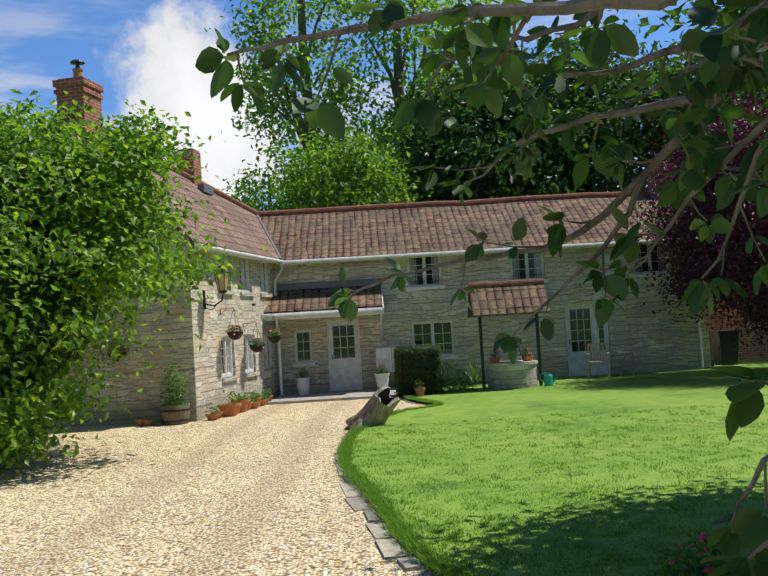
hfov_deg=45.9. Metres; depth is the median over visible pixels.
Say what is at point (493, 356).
pot plant leaves
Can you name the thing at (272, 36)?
tall tree
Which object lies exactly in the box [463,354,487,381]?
yucca
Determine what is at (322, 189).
tree leaves
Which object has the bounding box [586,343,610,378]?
garden chair
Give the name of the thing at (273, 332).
basket plant
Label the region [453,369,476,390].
shrub leaves
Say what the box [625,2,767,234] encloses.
dark tree leaves
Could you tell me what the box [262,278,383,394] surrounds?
porch canopy
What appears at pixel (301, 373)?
planter plant leaves
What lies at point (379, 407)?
tree stump
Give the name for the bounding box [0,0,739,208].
sky
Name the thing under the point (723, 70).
apple tree
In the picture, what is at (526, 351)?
potted plant leaves
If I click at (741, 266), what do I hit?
copper beech tree
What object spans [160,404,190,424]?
barrel planter
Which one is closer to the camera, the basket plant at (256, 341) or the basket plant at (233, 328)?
the basket plant at (233, 328)
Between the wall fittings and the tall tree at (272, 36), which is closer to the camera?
the wall fittings
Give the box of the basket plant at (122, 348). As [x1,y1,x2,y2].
[105,344,129,356]
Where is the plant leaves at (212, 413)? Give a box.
[204,402,220,414]
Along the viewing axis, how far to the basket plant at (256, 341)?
22.48 m
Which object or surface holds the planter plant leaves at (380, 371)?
in the white planters at (303, 384)
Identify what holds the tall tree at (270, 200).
on the ground
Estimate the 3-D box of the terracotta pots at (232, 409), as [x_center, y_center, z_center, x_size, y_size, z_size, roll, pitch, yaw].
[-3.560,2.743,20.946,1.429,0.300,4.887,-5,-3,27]
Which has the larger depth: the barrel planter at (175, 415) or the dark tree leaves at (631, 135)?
the dark tree leaves at (631, 135)
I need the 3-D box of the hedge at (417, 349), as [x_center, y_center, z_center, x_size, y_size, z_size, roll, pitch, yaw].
[0.851,2.042,22.429,1.295,1.370,1.128,-3,-2,-1]
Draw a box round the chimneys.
[52,59,677,197]
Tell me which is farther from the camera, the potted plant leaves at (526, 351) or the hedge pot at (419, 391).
the potted plant leaves at (526, 351)
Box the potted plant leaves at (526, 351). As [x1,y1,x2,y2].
[521,349,532,355]
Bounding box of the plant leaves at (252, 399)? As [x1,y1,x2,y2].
[249,391,259,401]
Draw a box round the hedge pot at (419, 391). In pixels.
[414,388,424,395]
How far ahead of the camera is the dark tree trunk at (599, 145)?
40.31 m
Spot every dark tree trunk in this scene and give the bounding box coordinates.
[426,108,530,198]
[585,98,647,190]
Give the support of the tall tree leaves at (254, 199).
attached to the tall tree at (270, 200)
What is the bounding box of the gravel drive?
[0,395,436,575]
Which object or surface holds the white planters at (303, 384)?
on the paving
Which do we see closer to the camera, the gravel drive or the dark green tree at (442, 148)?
the gravel drive
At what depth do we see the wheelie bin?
25.61 m
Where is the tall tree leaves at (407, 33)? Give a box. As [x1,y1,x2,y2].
[327,0,469,190]
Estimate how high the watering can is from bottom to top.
0.360 m
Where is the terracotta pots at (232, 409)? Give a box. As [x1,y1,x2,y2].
[135,395,272,425]
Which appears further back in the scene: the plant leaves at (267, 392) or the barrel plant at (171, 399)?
the plant leaves at (267, 392)
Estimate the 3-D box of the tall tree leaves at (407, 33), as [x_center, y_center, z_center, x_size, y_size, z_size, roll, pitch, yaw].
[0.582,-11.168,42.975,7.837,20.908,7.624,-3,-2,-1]
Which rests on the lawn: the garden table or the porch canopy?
the garden table
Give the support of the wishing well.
on the lawn
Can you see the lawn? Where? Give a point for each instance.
(655, 392)
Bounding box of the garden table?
[617,350,641,375]
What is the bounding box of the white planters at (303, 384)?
[295,373,389,394]
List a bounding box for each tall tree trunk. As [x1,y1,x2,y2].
[249,0,349,204]
[438,0,464,87]
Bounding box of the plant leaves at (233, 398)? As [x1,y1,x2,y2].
[228,394,240,402]
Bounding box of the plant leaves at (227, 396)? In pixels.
[218,390,237,404]
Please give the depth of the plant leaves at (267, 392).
23.23 m
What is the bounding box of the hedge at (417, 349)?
[393,343,445,398]
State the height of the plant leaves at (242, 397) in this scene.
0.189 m
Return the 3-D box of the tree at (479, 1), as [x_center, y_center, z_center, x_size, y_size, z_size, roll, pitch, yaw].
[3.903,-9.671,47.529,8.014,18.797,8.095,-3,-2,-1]
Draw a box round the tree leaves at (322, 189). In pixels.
[249,120,433,210]
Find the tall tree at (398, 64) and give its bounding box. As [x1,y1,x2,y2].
[365,0,434,157]
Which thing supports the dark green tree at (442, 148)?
attached to the dark tree trunk at (484, 139)
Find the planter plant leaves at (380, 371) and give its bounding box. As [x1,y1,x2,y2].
[374,364,387,375]
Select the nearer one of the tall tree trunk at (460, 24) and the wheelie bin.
the wheelie bin
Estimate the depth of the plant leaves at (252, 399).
21.83 m
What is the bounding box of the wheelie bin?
[709,330,739,366]
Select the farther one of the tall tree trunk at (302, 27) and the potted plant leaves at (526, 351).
the tall tree trunk at (302, 27)
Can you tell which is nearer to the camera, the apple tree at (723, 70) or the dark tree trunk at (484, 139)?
the apple tree at (723, 70)
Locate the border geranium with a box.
[654,530,750,575]
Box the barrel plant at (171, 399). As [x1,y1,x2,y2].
[159,360,189,405]
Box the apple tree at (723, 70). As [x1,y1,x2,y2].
[195,0,767,575]
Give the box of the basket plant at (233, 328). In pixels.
[225,324,244,336]
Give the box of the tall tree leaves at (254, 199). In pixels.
[216,138,298,210]
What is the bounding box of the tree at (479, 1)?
[394,0,529,145]
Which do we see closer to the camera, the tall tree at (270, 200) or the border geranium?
the border geranium
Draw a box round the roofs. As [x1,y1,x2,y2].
[25,107,692,259]
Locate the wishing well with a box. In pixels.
[468,279,550,388]
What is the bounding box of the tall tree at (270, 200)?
[262,174,271,208]
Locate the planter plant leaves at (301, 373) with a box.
[295,368,307,377]
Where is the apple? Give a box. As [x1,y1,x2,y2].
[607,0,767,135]
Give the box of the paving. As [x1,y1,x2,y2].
[265,388,403,404]
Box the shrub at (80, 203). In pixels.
[0,89,265,472]
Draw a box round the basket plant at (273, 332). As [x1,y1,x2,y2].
[266,328,282,336]
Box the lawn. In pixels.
[350,358,767,575]
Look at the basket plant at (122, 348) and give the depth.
19.44 m
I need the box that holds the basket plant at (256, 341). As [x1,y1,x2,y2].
[247,338,266,348]
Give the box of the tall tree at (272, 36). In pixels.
[204,0,392,210]
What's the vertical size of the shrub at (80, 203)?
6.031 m
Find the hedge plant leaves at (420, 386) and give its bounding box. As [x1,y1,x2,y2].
[415,379,424,387]
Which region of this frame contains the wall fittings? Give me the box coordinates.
[108,262,686,360]
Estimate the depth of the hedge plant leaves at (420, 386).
21.77 m
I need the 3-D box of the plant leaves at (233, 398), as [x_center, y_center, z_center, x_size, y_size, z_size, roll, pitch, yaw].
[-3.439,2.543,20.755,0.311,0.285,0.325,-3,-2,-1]
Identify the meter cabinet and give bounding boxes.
[376,347,403,386]
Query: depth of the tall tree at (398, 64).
42.75 m
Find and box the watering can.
[540,371,562,385]
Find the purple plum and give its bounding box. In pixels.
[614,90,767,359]
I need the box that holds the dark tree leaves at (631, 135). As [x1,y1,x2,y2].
[472,9,720,207]
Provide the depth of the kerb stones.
7.88 m
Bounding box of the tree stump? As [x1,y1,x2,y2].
[344,386,400,429]
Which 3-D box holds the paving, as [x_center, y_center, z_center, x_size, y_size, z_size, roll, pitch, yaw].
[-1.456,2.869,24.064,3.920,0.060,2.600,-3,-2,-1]
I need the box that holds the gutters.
[194,237,714,394]
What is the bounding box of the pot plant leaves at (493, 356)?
[489,352,498,358]
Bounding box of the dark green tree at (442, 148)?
[361,33,606,201]
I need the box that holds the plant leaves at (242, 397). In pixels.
[232,392,249,400]
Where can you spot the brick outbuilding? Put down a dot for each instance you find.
(744, 350)
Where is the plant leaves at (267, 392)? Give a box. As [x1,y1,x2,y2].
[262,388,272,395]
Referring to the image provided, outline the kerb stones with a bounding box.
[334,399,430,575]
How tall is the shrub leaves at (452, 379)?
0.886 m
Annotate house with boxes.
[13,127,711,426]
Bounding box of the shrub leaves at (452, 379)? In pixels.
[438,359,468,392]
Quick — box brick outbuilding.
[702,240,767,359]
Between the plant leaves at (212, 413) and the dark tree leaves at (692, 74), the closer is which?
the plant leaves at (212, 413)
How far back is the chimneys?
20.57 m
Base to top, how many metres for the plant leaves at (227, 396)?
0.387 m

